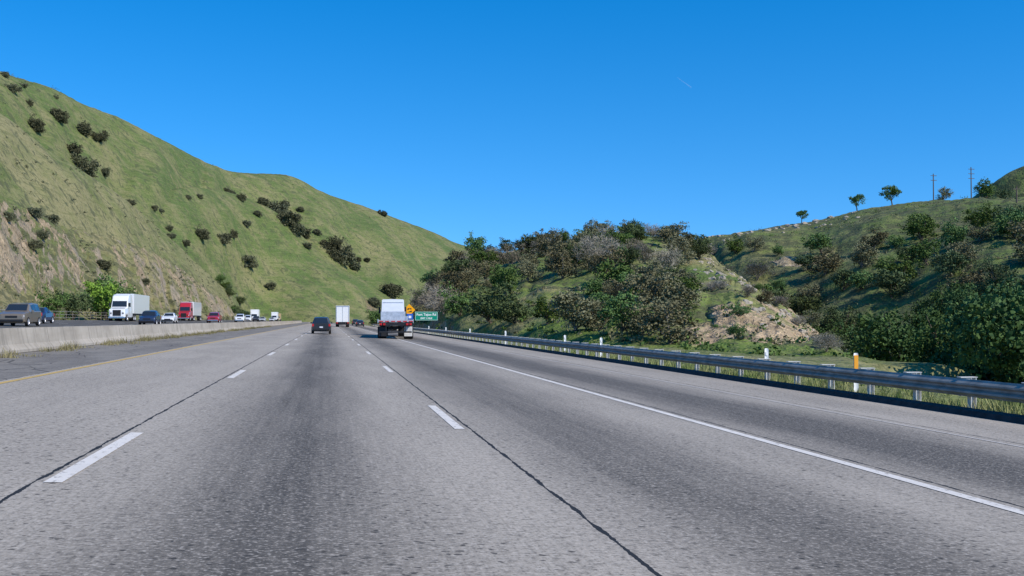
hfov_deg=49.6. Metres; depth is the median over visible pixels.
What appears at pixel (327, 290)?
hill
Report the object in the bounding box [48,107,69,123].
shrub
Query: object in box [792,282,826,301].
bush
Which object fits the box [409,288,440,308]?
tree
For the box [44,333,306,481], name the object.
lane marking
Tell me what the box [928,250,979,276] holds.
bush
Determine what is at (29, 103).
shrub
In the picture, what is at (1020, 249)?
tree
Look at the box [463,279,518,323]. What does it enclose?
tree
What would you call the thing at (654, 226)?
tree
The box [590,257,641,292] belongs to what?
tree
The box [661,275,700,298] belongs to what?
tree
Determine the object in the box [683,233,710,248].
tree
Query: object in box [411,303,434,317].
tree
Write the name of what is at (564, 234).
tree
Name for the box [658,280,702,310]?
tree
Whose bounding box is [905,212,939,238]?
tree
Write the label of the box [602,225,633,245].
tree
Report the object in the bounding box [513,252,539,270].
tree
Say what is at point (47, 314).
car
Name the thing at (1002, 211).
tree
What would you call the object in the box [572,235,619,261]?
tree
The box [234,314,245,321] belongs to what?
pickup truck
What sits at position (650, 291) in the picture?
tree
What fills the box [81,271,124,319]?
tree
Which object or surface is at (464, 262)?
tree
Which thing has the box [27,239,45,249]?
shrub
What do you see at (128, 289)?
tree
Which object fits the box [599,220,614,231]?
tree
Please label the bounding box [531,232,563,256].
tree
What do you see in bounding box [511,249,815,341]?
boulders
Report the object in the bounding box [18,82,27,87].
shrub
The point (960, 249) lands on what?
tree
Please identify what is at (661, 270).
tree
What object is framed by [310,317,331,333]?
car
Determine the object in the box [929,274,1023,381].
tree
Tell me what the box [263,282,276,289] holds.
shrub
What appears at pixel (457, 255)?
tree
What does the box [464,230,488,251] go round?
tree
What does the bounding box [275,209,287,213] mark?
shrub
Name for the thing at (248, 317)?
car
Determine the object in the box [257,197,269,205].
shrub
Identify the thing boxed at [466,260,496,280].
tree
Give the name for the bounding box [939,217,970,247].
tree
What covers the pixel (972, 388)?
guardrail
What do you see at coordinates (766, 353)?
marker post
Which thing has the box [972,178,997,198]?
tree
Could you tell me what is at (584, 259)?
tree
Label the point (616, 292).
tree
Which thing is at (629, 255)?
tree
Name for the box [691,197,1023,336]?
hill
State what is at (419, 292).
tree
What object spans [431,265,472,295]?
tree
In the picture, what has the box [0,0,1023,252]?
sky
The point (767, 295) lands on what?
bush
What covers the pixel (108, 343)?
weeds
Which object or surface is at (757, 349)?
scrub
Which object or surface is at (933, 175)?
utility pole
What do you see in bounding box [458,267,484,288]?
tree
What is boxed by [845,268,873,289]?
bush
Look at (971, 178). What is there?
utility pole
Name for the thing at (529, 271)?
tree
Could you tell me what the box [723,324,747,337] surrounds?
bush
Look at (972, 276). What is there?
bush
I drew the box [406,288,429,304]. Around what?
tree
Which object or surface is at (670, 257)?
tree
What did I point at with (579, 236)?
tree
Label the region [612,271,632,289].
tree
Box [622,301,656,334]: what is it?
tree
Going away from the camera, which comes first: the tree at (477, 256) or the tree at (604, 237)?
the tree at (604, 237)
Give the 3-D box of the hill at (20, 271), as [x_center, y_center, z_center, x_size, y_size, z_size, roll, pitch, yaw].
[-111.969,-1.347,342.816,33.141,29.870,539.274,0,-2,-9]
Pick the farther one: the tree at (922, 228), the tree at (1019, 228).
the tree at (922, 228)
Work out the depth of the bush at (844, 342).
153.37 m
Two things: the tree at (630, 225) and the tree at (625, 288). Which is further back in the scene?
the tree at (630, 225)
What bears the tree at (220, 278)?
on the hill at (57, 193)
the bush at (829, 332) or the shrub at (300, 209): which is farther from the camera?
the shrub at (300, 209)
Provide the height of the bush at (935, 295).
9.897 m
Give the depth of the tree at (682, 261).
170.66 m
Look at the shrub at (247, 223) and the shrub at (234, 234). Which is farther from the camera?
the shrub at (247, 223)
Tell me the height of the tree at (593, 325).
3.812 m
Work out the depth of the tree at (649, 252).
175.33 m
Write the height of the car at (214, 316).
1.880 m
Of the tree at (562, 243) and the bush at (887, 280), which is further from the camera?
the bush at (887, 280)
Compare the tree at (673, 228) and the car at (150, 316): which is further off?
the tree at (673, 228)
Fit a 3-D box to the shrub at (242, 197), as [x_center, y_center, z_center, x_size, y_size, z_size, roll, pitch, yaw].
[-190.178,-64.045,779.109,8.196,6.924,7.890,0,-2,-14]
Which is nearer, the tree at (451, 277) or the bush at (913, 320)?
the bush at (913, 320)
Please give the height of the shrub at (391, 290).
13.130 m
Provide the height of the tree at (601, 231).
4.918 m
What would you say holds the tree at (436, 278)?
on the hill at (707, 311)
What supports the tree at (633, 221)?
on the hill at (707, 311)
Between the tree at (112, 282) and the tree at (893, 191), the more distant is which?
the tree at (893, 191)
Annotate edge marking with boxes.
[0,324,305,383]
[352,326,1023,514]
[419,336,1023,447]
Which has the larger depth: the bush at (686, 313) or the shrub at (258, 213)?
the shrub at (258, 213)
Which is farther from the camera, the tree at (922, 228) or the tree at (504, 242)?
the tree at (504, 242)
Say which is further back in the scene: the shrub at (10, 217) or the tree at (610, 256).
the shrub at (10, 217)
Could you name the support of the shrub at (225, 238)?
on the hill at (327, 290)
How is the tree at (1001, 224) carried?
on the hill at (847, 237)
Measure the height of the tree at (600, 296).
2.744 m
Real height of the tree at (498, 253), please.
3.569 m
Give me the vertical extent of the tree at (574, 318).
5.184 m
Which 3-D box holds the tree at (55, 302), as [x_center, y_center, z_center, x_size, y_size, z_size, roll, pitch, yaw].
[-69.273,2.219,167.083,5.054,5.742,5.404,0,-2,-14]
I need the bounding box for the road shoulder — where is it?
[0,322,309,380]
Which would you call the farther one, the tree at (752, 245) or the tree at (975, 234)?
the tree at (752, 245)
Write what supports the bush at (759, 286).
on the hill at (707, 311)
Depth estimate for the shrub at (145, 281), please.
316.70 m
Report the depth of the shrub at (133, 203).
447.07 m
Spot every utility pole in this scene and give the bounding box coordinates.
[931,174,936,199]
[968,167,974,197]
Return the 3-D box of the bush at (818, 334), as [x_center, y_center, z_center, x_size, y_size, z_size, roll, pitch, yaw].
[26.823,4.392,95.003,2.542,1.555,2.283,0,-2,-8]
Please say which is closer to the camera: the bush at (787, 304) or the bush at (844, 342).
the bush at (787, 304)
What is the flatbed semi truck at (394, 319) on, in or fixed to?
on the road at (334, 452)
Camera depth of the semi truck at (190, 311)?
234.90 m
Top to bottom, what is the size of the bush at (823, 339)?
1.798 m
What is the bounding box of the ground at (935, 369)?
[12,323,1023,413]
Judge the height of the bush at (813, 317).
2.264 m
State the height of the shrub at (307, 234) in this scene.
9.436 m
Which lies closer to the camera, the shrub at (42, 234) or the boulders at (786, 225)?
the shrub at (42, 234)
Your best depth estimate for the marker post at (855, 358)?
25.58 m
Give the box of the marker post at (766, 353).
[765,348,768,358]
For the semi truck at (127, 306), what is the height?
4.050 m
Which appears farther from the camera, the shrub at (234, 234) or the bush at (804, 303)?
the shrub at (234, 234)
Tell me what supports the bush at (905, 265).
on the hill at (847, 237)
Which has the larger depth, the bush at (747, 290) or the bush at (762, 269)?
the bush at (762, 269)
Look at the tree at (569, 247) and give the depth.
179.88 m
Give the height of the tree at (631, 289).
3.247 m
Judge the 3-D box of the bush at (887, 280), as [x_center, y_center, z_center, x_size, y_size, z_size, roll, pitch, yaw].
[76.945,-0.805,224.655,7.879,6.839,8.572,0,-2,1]
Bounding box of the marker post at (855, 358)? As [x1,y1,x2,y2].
[853,353,858,390]
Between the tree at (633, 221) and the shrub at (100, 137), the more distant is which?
the shrub at (100, 137)
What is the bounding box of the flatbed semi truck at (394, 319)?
[377,299,413,338]
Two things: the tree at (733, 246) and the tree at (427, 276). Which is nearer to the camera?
the tree at (427, 276)
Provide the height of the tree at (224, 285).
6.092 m
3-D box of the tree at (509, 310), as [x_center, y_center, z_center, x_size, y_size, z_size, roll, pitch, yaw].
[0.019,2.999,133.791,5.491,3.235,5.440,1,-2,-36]
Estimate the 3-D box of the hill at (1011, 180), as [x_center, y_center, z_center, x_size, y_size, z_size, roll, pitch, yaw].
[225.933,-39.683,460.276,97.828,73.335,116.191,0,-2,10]
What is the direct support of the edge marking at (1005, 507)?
on the road at (334, 452)
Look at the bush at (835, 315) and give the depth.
196.76 m
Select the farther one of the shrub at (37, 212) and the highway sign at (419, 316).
the shrub at (37, 212)
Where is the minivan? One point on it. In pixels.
(12, 314)
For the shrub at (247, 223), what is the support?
on the hill at (327, 290)
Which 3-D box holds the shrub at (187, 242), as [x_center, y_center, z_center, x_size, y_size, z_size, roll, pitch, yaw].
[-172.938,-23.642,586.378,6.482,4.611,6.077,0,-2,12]
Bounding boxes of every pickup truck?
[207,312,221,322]
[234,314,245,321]
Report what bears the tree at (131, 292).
on the ground at (935, 369)
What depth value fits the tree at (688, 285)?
125.27 m
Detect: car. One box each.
[39,307,54,322]
[138,310,160,324]
[161,313,177,322]
[245,315,251,321]
[253,316,259,320]
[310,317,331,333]
[355,320,363,326]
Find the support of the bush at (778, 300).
on the hill at (707, 311)
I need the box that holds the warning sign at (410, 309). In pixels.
[404,304,414,313]
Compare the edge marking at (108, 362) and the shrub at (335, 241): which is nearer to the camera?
the edge marking at (108, 362)
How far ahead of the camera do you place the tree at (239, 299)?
656.49 m
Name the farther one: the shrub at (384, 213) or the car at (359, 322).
the shrub at (384, 213)
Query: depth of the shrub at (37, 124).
479.02 m
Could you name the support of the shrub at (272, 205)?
on the hill at (142, 158)
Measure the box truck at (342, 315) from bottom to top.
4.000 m
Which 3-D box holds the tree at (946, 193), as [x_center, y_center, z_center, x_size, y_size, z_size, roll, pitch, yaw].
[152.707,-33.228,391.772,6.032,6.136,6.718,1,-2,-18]
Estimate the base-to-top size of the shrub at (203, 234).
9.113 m
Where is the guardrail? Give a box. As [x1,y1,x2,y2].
[372,324,1023,407]
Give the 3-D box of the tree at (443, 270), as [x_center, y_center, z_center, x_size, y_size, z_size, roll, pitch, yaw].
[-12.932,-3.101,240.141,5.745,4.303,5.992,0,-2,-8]
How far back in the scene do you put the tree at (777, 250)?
314.11 m
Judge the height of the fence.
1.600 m
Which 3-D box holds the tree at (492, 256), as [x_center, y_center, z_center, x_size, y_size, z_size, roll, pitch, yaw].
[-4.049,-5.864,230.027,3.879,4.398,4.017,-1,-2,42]
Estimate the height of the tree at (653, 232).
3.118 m
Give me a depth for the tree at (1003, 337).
72.77 m
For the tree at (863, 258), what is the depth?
252.37 m
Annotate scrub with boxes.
[0,75,453,319]
[406,196,1019,362]
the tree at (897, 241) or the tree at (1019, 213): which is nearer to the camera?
the tree at (1019, 213)
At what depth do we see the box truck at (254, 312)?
346.08 m
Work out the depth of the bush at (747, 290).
122.00 m
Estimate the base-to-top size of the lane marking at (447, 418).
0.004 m
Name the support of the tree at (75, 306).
on the ground at (935, 369)
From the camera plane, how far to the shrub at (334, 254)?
836.30 m
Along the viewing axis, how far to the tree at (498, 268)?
192.87 m
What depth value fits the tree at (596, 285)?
140.67 m
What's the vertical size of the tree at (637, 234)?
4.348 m
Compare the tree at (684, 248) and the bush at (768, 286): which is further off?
the bush at (768, 286)
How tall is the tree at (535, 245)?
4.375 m
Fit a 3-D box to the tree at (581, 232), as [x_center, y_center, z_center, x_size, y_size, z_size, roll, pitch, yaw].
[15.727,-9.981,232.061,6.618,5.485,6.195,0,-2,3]
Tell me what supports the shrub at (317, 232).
on the hill at (142, 158)
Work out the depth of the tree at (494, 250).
243.61 m
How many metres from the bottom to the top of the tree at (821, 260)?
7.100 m
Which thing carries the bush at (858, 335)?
on the ground at (935, 369)
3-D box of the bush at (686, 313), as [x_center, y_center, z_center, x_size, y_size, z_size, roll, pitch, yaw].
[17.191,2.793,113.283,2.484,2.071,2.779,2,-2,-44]
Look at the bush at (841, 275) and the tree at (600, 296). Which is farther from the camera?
the bush at (841, 275)
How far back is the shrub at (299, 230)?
801.10 m
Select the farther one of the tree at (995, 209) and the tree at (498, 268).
the tree at (995, 209)
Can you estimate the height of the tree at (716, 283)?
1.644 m
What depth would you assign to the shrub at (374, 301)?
793.12 m
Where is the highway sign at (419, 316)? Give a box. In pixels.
[415,312,437,327]
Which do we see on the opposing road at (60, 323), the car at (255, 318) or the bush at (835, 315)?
the car at (255, 318)
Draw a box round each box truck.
[250,309,259,320]
[271,312,278,320]
[336,306,348,326]
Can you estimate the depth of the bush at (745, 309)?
111.87 m
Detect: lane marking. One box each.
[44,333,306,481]
[334,324,463,428]
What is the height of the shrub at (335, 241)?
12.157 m
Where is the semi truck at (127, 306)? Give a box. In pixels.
[108,294,149,320]
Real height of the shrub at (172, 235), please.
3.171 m
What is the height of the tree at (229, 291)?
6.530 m
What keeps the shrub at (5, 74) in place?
on the hill at (142, 158)
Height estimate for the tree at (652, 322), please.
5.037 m
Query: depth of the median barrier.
41.66 m
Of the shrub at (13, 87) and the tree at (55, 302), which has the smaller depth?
the tree at (55, 302)
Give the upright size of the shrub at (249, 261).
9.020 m
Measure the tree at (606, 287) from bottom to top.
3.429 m
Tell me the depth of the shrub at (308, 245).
800.27 m
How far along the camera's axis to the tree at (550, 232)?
250.67 m
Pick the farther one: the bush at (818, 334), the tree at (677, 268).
the tree at (677, 268)
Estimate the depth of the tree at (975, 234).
237.50 m
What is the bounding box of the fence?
[0,309,106,319]
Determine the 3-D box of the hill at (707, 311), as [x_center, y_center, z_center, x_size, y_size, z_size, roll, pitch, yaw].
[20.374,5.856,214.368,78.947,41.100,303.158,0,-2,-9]
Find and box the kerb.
[373,326,1023,424]
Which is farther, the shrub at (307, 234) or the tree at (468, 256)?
the shrub at (307, 234)
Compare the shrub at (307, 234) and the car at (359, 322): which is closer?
the car at (359, 322)
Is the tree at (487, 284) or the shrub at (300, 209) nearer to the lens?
the tree at (487, 284)
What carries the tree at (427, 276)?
on the hill at (707, 311)
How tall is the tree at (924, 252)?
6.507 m
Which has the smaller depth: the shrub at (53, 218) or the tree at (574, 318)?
the tree at (574, 318)
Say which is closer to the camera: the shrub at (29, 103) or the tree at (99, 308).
the tree at (99, 308)
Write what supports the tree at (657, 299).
on the hill at (707, 311)
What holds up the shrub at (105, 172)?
on the hill at (142, 158)
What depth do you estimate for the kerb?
24.54 m
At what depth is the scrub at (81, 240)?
346.27 m
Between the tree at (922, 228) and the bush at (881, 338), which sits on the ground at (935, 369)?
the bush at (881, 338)
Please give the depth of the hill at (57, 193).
352.36 m
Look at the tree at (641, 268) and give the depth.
147.77 m
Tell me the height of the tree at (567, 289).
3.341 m
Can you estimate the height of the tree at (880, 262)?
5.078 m
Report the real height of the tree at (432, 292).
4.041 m
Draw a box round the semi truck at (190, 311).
[178,302,200,320]
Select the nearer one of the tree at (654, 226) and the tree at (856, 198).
the tree at (654, 226)
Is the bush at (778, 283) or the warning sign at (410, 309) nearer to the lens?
the warning sign at (410, 309)
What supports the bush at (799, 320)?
on the hill at (707, 311)
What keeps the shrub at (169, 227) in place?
on the hill at (327, 290)
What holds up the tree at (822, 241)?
on the hill at (847, 237)
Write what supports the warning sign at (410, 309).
on the ground at (935, 369)
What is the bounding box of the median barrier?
[0,320,301,354]
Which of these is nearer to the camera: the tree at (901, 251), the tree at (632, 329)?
the tree at (632, 329)
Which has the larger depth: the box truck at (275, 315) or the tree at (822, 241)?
the box truck at (275, 315)
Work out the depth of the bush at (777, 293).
250.64 m
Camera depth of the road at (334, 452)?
9.56 m
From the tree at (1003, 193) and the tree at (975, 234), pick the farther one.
the tree at (1003, 193)
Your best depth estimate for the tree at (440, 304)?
178.17 m
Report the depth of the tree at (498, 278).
175.76 m
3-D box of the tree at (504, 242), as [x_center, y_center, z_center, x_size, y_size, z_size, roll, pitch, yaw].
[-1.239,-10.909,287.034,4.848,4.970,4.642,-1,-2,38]
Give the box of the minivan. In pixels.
[0,303,41,325]
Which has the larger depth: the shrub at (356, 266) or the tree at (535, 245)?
the shrub at (356, 266)
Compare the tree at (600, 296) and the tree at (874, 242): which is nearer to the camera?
the tree at (600, 296)
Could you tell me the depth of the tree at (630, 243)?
186.51 m
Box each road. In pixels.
[0,320,266,327]
[0,322,1023,575]
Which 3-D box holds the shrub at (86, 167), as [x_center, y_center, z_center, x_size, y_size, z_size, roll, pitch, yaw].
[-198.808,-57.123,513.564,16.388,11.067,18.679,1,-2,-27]
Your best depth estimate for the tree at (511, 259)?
224.00 m
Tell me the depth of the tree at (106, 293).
182.22 m
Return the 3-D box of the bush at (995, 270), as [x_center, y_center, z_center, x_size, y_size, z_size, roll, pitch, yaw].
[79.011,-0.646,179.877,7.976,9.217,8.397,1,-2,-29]
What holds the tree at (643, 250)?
on the hill at (707, 311)
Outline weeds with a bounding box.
[0,325,271,357]
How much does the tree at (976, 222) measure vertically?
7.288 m
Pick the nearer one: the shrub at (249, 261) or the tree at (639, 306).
the tree at (639, 306)
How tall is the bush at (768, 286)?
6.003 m
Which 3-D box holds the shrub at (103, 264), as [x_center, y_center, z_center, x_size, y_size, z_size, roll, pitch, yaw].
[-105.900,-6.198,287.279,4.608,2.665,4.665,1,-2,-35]
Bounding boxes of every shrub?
[0,71,9,77]
[3,211,17,221]
[4,83,22,92]
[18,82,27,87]
[25,99,33,106]
[27,207,43,218]
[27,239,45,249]
[28,113,46,132]
[36,229,49,239]
[44,214,60,224]
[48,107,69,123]
[67,141,82,155]
[70,152,100,176]
[76,120,91,136]
[91,130,109,142]
[96,259,112,268]
[100,168,109,176]
[127,199,136,205]
[141,278,149,285]
[164,224,173,230]
[166,233,176,238]
[182,239,190,245]
[195,224,210,239]
[216,233,233,243]
[231,228,237,237]
[236,193,246,200]
[241,255,258,267]
[242,220,252,226]
[254,210,262,216]
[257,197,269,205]
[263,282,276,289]
[267,200,289,212]
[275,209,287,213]
[276,210,302,226]
[290,224,306,235]
[296,206,304,211]
[302,242,311,248]
[303,228,311,238]
[312,229,322,235]
[319,235,343,250]
[326,244,344,260]
[335,236,356,264]
[349,260,360,270]
[368,297,381,306]
[378,209,387,216]
[379,282,403,298]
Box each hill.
[0,71,476,306]
[0,113,240,316]
[0,199,234,319]
[161,187,405,324]
[412,235,842,355]
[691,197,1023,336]
[973,166,1023,198]
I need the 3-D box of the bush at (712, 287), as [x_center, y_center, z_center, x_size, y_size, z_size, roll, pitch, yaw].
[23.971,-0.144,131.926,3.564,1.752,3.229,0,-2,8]
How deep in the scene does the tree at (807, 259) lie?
279.03 m
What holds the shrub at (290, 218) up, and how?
on the hill at (327, 290)
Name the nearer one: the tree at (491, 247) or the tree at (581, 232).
the tree at (581, 232)
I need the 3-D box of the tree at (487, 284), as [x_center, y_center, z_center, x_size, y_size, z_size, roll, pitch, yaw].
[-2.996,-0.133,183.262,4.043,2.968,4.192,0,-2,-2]
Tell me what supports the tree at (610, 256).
on the hill at (707, 311)
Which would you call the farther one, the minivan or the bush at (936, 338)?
the bush at (936, 338)
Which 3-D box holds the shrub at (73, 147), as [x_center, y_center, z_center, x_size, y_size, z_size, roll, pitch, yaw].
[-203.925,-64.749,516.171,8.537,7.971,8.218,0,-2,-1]
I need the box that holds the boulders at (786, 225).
[705,211,859,246]
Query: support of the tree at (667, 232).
on the hill at (707, 311)
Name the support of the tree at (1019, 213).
on the hill at (847, 237)
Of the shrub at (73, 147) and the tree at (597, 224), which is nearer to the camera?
the tree at (597, 224)
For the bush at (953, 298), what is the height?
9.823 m
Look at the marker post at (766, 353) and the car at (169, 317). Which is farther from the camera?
the car at (169, 317)
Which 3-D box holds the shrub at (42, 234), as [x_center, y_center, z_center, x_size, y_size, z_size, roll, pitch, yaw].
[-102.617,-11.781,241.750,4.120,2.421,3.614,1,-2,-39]
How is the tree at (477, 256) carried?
on the hill at (707, 311)
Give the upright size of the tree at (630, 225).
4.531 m
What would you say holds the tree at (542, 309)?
on the hill at (707, 311)
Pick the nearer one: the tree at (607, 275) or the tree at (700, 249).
the tree at (607, 275)
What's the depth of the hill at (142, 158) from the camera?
747.55 m
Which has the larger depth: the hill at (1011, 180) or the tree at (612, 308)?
the hill at (1011, 180)
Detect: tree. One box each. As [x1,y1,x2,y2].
[33,283,69,319]
[52,289,93,319]
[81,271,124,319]
[83,280,118,319]
[86,278,126,319]
[112,288,141,319]
[118,276,135,293]
[214,273,225,283]
[220,281,229,287]
[224,287,236,295]
[236,296,246,305]
[365,305,381,323]
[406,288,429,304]
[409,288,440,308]
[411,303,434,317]
[413,288,430,303]
[419,288,444,302]
[420,268,441,285]
[420,272,444,290]
[420,283,465,314]
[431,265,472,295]
[437,281,476,316]
[441,264,456,279]
[444,257,482,274]
[445,247,470,265]
[458,250,485,262]
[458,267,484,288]
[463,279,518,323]
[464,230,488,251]
[465,247,488,265]
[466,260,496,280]
[472,244,497,253]
[482,279,499,290]
[485,247,503,256]
[485,249,500,264]
[487,300,531,323]
[489,265,521,295]
[490,264,514,278]
[493,243,526,264]
[495,249,506,263]
[498,237,513,250]
[511,233,549,257]
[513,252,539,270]
[516,259,542,281]
[525,297,562,324]
[530,226,560,241]
[530,240,558,255]
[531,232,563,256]
[538,244,581,278]
[544,285,601,330]
[545,238,593,262]
[555,288,578,309]
[556,228,569,240]
[561,242,589,268]
[570,229,605,246]
[571,229,600,239]
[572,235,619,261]
[576,254,602,271]
[578,296,617,330]
[580,233,625,254]
[581,277,606,296]
[582,245,627,282]
[583,217,601,232]
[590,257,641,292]
[590,292,623,306]
[596,288,642,332]
[597,223,624,239]
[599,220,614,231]
[599,278,626,301]
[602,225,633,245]
[607,283,628,303]
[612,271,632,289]
[614,245,643,264]
[616,225,651,243]
[618,221,643,232]
[620,271,679,302]
[621,267,681,304]
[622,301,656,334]
[623,238,653,258]
[624,287,641,303]
[625,244,656,261]
[625,293,702,343]
[626,301,654,318]
[627,218,644,227]
[631,243,650,259]
[631,258,661,276]
[641,294,674,319]
[643,224,659,235]
[644,244,682,270]
[645,226,658,236]
[651,266,679,288]
[654,223,695,247]
[654,263,686,283]
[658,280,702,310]
[659,221,689,237]
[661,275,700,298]
[662,252,689,265]
[664,232,698,260]
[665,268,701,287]
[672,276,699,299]
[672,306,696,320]
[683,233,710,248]
[689,242,714,259]
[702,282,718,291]
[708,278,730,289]
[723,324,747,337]
[726,235,744,253]
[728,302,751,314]
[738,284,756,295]
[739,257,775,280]
[743,236,765,251]
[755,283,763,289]
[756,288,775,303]
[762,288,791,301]
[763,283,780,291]
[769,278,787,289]
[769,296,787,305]
[770,243,783,254]
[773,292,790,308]
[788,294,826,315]
[792,252,819,267]
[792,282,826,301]
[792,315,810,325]
[796,210,808,222]
[800,232,833,252]
[801,248,843,275]
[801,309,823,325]
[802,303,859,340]
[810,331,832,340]
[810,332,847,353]
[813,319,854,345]
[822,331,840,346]
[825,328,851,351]
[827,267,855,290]
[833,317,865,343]
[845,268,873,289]
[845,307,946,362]
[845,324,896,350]
[848,241,879,267]
[849,194,864,210]
[859,228,892,248]
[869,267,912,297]
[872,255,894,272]
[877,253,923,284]
[878,185,901,204]
[884,234,908,249]
[894,246,918,261]
[899,212,939,241]
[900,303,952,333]
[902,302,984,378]
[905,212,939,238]
[906,239,941,264]
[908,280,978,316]
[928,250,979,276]
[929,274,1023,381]
[935,187,953,199]
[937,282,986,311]
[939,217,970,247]
[939,239,984,266]
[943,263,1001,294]
[950,287,1023,405]
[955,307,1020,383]
[961,200,995,228]
[964,225,997,241]
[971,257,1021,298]
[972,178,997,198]
[980,202,1002,222]
[990,213,1023,239]
[991,203,1023,220]
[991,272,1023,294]
[992,204,1023,234]
[995,188,1012,198]
[1004,219,1023,242]
[1009,231,1023,263]
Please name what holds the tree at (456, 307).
on the hill at (707, 311)
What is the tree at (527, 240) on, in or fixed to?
on the hill at (707, 311)
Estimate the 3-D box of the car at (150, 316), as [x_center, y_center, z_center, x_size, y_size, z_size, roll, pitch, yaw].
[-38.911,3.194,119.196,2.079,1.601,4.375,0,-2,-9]
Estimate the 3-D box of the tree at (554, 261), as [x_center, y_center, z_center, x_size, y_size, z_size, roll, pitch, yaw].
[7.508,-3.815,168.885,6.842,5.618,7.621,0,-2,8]
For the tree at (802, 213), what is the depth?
399.13 m
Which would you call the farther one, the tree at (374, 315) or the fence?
the tree at (374, 315)
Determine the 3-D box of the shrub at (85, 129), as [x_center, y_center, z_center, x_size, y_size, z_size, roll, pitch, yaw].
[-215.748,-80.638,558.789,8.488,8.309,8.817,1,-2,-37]

